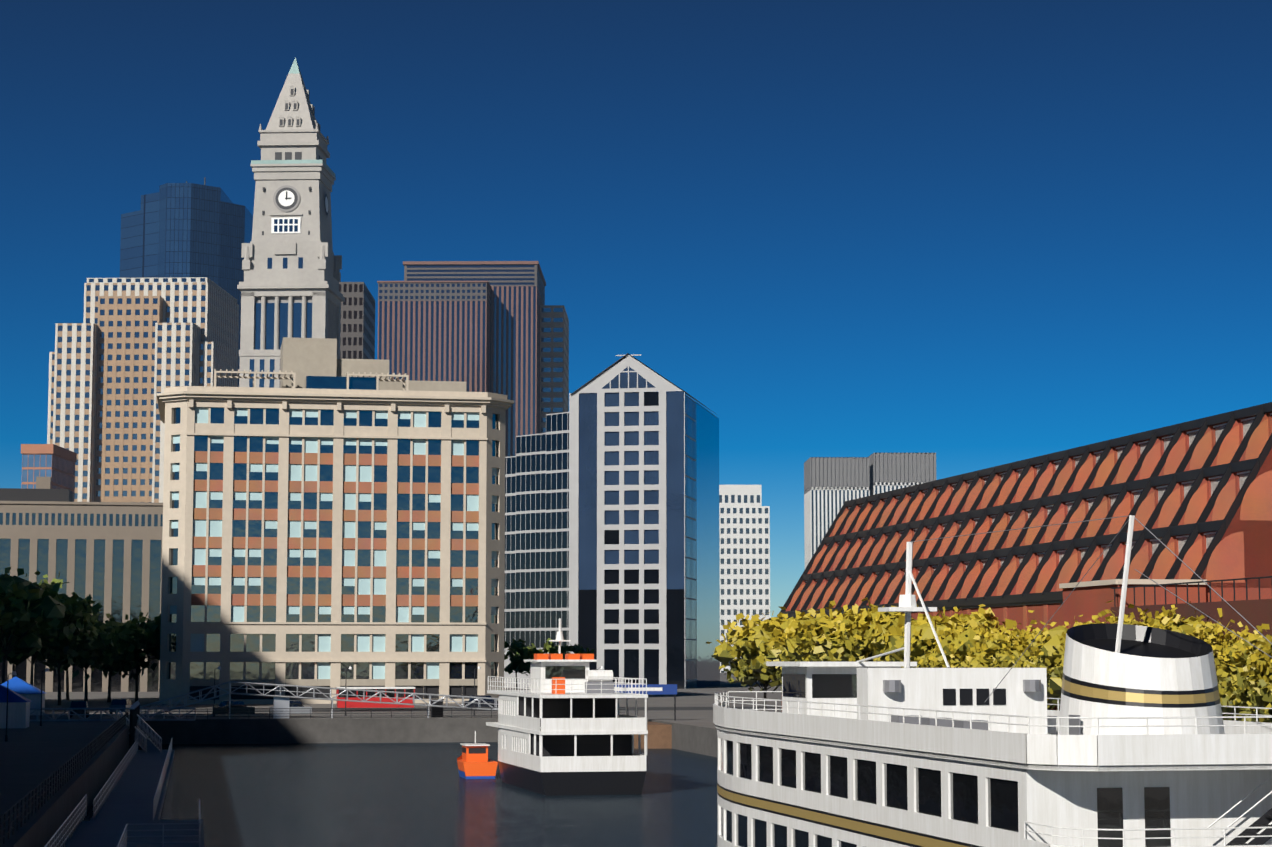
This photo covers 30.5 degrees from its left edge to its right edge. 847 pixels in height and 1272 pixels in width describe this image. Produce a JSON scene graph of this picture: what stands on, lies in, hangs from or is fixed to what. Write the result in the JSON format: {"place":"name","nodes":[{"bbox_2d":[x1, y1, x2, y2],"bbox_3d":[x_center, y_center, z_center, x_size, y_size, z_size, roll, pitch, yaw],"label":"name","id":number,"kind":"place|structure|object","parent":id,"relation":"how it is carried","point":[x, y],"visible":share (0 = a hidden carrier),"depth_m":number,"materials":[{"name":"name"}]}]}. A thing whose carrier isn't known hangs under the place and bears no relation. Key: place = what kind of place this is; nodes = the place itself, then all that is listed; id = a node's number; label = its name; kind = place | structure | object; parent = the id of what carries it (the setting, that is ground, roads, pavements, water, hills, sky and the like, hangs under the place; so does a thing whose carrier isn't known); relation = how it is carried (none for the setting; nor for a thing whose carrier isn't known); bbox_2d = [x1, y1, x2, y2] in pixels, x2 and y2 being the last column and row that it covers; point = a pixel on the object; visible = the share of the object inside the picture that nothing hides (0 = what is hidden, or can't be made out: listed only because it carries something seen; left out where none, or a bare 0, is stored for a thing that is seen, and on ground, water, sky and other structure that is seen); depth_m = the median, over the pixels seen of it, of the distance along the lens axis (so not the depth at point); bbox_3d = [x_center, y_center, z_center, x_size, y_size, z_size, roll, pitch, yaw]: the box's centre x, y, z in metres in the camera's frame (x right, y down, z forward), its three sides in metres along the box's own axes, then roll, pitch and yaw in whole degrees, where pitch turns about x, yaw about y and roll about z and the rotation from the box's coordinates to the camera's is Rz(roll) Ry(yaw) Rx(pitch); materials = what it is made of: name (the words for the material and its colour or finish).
{"place":"outdoors","nodes":[
{"label":"outdoors","id":0,"kind":"place"},
{"bbox_2d":[120,177,252,386],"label":"blue tower","id":1,"kind":"structure","parent":0,"point":[151,228],"depth_m":837.94,"materials":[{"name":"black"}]},
{"bbox_2d":[63,742,717,846],"bbox_3d":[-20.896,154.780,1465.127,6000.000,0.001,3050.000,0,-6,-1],"label":"water","id":2,"kind":"structure","parent":0,"point":[346,795],"depth_m":143.16,"materials":[{"name":"grey liquid"}]},
{"bbox_2d":[0,681,671,846],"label":"wharf","id":3,"kind":"structure","parent":2,"relation":"on","point":[128,811],"depth_m":155.56,"materials":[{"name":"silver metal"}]},
{"bbox_2d":[457,731,497,778],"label":"tugboat","id":4,"kind":"object","parent":2,"relation":"on","point":[474,761],"visible":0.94,"depth_m":172.35,"materials":[{"name":"orange paint"}]},
{"bbox_2d":[486,618,647,795],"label":"ferry","id":5,"kind":"object","parent":2,"relation":"on","point":[563,728],"visible":1,"depth_m":154.75,"materials":[{"name":"white paint"}]},
{"bbox_2d":[713,515,1271,846],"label":"cruise boat","id":6,"kind":"object","parent":2,"relation":"on","point":[1136,740],"visible":1,"depth_m":65.14,"materials":[{"name":"white paint"}]},
{"bbox_2d":[0,673,781,846],"bbox_3d":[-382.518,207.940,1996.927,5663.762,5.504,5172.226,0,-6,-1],"label":"ground","id":7,"kind":"structure","parent":0,"point":[34,754],"depth_m":238.42,"materials":[{"name":"grey concrete"}]},
{"bbox_2d":[0,684,31,727],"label":"tent","id":8,"kind":"object","parent":7,"relation":"on","point":[18,710],"visible":1,"depth_m":208.76,"materials":[{"name":"blue fabric"}]},
{"bbox_2d":[1,676,45,713],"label":"tent","id":9,"kind":"object","parent":7,"relation":"on","point":[23,688],"visible":0.53,"depth_m":255.43,"materials":[{"name":"blue fabric"}]},
{"bbox_2d":[0,571,68,677],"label":"tree","id":10,"kind":"object","parent":7,"relation":"on","point":[45,585],"visible":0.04,"depth_m":325.90,"materials":[{"name":"green plant"}]},
{"bbox_2d":[0,567,71,682],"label":"tree","id":11,"kind":"object","parent":7,"relation":"on","point":[21,623],"visible":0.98,"depth_m":284.55,"materials":[{"name":"green plant"}]},
{"bbox_2d":[1,582,86,684],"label":"tree","id":12,"kind":"object","parent":7,"relation":"on","point":[64,629],"visible":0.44,"depth_m":294.43,"materials":[{"name":"green plant"}]},
{"bbox_2d":[21,444,76,501],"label":"building","id":13,"kind":"structure","parent":7,"relation":"on","point":[55,463],"depth_m":557.92,"materials":[{"name":"glass"}]},
{"bbox_2d":[42,614,97,699],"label":"tree","id":14,"kind":"object","parent":7,"relation":"on","point":[50,666],"visible":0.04,"depth_m":339.54,"materials":[{"name":"green plant"}]},
{"bbox_2d":[35,592,113,704],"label":"tree","id":15,"kind":"object","parent":7,"relation":"on","point":[85,641],"visible":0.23,"depth_m":305.05,"materials":[{"name":"green plant"}]},
{"bbox_2d":[70,701,88,717],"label":"car","id":16,"kind":"object","parent":7,"relation":"on","point":[79,704],"visible":0.58,"depth_m":244.08,"materials":[{"name":"grey"}]},
{"bbox_2d":[0,477,162,691],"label":"building","id":17,"kind":"structure","parent":7,"relation":"on","point":[107,556],"depth_m":420.96,"materials":[{"name":"beige concrete"}]},
{"bbox_2d":[57,613,125,703],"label":"tree","id":18,"kind":"object","parent":7,"relation":"on","point":[107,653],"visible":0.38,"depth_m":315.04,"materials":[{"name":"green plant"}]},
{"bbox_2d":[89,620,145,701],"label":"tree","id":19,"kind":"object","parent":7,"relation":"on","point":[126,664],"visible":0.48,"depth_m":324.07,"materials":[{"name":"green plant"}]},
{"bbox_2d":[109,699,132,713],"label":"car","id":20,"kind":"object","parent":7,"relation":"on","point":[121,703],"visible":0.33,"depth_m":256.51,"materials":[{"name":"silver metal"}]},
{"bbox_2d":[105,611,160,701],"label":"tree","id":21,"kind":"object","parent":7,"relation":"on","point":[146,638],"visible":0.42,"depth_m":329.42,"materials":[{"name":"green plant"}]},
{"bbox_2d":[47,277,238,502],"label":"skyscraper","id":22,"kind":"structure","parent":7,"relation":"on","point":[119,448],"depth_m":753.41,"materials":[{"name":"white concrete"}]},
{"bbox_2d":[212,701,254,713],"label":"car","id":23,"kind":"object","parent":7,"relation":"on","point":[223,705],"visible":0.77,"depth_m":246.61,"materials":[{"name":"grey"}]},
{"bbox_2d":[237,57,344,387],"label":"clock tower","id":24,"kind":"structure","parent":7,"relation":"on","point":[291,269],"depth_m":576.53,"materials":[{"name":"stone"}]},
{"bbox_2d":[270,700,311,715],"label":"car","id":25,"kind":"object","parent":7,"relation":"on","point":[295,703],"visible":0.4,"depth_m":248.05,"materials":[{"name":"silver metal"}]},
{"bbox_2d":[5,666,603,741],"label":"lamp posts","id":26,"kind":"object","parent":7,"relation":"on","point":[47,670],"visible":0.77,"depth_m":215.90,"materials":[{"name":"black metal"}]},
{"bbox_2d":[157,337,513,703],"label":"building","id":27,"kind":"structure","parent":7,"relation":"on","point":[329,518],"depth_m":318.07,"materials":[{"name":"concrete"}]},
{"bbox_2d":[339,282,374,358],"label":"office building","id":28,"kind":"structure","parent":7,"relation":"on","point":[357,335],"depth_m":663.74,"materials":[{"name":"grey concrete"}]},
{"bbox_2d":[336,687,414,710],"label":"bus","id":29,"kind":"object","parent":7,"relation":"on","point":[341,704],"visible":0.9,"depth_m":275.84,"materials":[{"name":"red metal"}]},
{"bbox_2d":[464,695,497,709],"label":"car","id":30,"kind":"object","parent":7,"relation":"on","point":[492,701],"visible":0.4,"depth_m":280.47,"materials":[{"name":"grey metal"}]},
{"bbox_2d":[504,639,533,689],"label":"street tree","id":31,"kind":"object","parent":7,"relation":"on","point":[518,664],"visible":0.85,"depth_m":395.60,"materials":[{"name":"green plant"}]},
{"bbox_2d":[514,638,558,656],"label":"street tree","id":32,"kind":"object","parent":7,"relation":"on","point":[534,650],"visible":0.12,"depth_m":405.75,"materials":[{"name":"green plant"}]},
{"bbox_2d":[543,644,594,658],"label":"street tree","id":33,"kind":"object","parent":7,"relation":"on","point":[575,649],"visible":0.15,"depth_m":399.82,"materials":[{"name":"green plant"}]},
{"bbox_2d":[504,353,719,688],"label":"gable building","id":34,"kind":"structure","parent":7,"relation":"on","point":[612,555],"depth_m":464.79,"materials":[{"name":"concrete"}]},
{"bbox_2d":[614,684,676,720],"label":"berth sign","id":35,"kind":"object","parent":7,"relation":"on","point":[653,689],"visible":0.48,"depth_m":233.38,"materials":[{"name":"blue metal"}]},
{"bbox_2d":[706,606,786,710],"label":"locust","id":36,"kind":"object","parent":7,"relation":"on","point":[744,677],"visible":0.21,"depth_m":207.73,"materials":[{"name":"yellow plant"}]},
{"bbox_2d":[721,608,815,690],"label":"locust","id":37,"kind":"object","parent":7,"relation":"on","point":[749,647],"visible":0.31,"depth_m":198.66,"materials":[{"name":"yellow plant"}]},
{"bbox_2d":[751,609,817,690],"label":"locust","id":38,"kind":"object","parent":7,"relation":"on","point":[770,651],"visible":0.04,"depth_m":189.22,"materials":[{"name":"yellow plant"}]},
{"bbox_2d":[794,600,849,618],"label":"locust","id":39,"kind":"object","parent":7,"relation":"on","point":[833,603],"visible":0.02,"depth_m":200.72,"materials":[{"name":"yellow plant"}]},
{"bbox_2d":[776,608,892,678],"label":"locust","id":40,"kind":"object","parent":7,"relation":"on","point":[800,646],"visible":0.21,"depth_m":179.35,"materials":[{"name":"yellow plant"}]},
{"bbox_2d":[807,597,926,661],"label":"locust","id":41,"kind":"object","parent":7,"relation":"on","point":[855,642],"visible":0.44,"depth_m":170.56,"materials":[{"name":"yellow plant"}]},
{"bbox_2d":[901,603,963,619],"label":"locust","id":42,"kind":"object","parent":7,"relation":"on","point":[960,615],"depth_m":179.64,"materials":[{"name":"yellow plant"}]},
{"bbox_2d":[868,606,1012,667],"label":"locust","id":43,"kind":"object","parent":7,"relation":"on","point":[893,637],"visible":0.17,"depth_m":158.92,"materials":[{"name":"yellow plant"}]},
{"bbox_2d":[910,621,1011,667],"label":"locust","id":44,"kind":"object","parent":7,"relation":"on","point":[954,645],"visible":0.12,"depth_m":149.94,"materials":[{"name":"yellow plant"}]},
{"bbox_2d":[943,604,1004,633],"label":"locust","id":45,"kind":"object","parent":7,"relation":"on","point":[987,616],"visible":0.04,"depth_m":170.43,"materials":[{"name":"yellow plant"}]},
{"bbox_2d":[957,610,1068,709],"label":"locust","id":46,"kind":"object","parent":7,"relation":"on","point":[996,649],"visible":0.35,"depth_m":141.23,"materials":[{"name":"yellow plant"}]},
{"bbox_2d":[779,402,1271,719],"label":"brick building","id":47,"kind":"structure","parent":7,"relation":"on","point":[1195,496],"depth_m":164.12,"materials":[{"name":"red brick"}]},
{"bbox_2d":[1012,622,1059,709],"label":"locust","id":48,"kind":"object","parent":7,"relation":"on","point":[1052,624],"depth_m":153.07,"materials":[{"name":"yellow plant"}]},
{"bbox_2d":[1001,609,1132,703],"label":"locust","id":49,"kind":"object","parent":7,"relation":"on","point":[1050,658],"visible":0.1,"depth_m":129.27,"materials":[{"name":"yellow plant"}]},
{"bbox_2d":[1052,600,1231,693],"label":"locust","id":50,"kind":"object","parent":7,"relation":"on","point":[1193,626],"visible":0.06,"depth_m":120.74,"materials":[{"name":"yellow plant"}]},
{"bbox_2d":[1199,622,1238,710],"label":"locust","id":51,"kind":"object","parent":7,"relation":"on","point":[1211,636],"visible":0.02,"depth_m":120.36,"materials":[{"name":"yellow plant"}]},
{"bbox_2d":[1204,619,1271,722],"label":"locust","id":52,"kind":"object","parent":7,"relation":"on","point":[1245,671],"visible":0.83,"depth_m":108.78,"materials":[{"name":"yellow plant"}]},
{"bbox_2d":[377,261,568,456],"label":"brown towers","id":53,"kind":"structure","parent":0,"point":[405,340],"depth_m":879.11,"materials":[{"name":"concrete"}]},
{"bbox_2d":[48,184,932,676],"bbox_3d":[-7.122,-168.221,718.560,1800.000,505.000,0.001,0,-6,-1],"label":"buildings","id":54,"kind":"structure","parent":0,"point":[400,352],"depth_m":702.27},
{"bbox_2d":[0,0,1271,617],"label":"sky","id":55,"kind":"structure","parent":0,"point":[976,235],"materials":[{"name":"blue"}]},
{"bbox_2d":[719,485,769,672],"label":"white tower","id":56,"kind":"structure","parent":0,"point":[752,595],"depth_m":898.76,"materials":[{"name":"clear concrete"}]},
{"bbox_2d":[804,453,935,568],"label":"twin towers","id":57,"kind":"structure","parent":0,"point":[866,478],"depth_m":983.15,"materials":[{"name":"grey concrete"}]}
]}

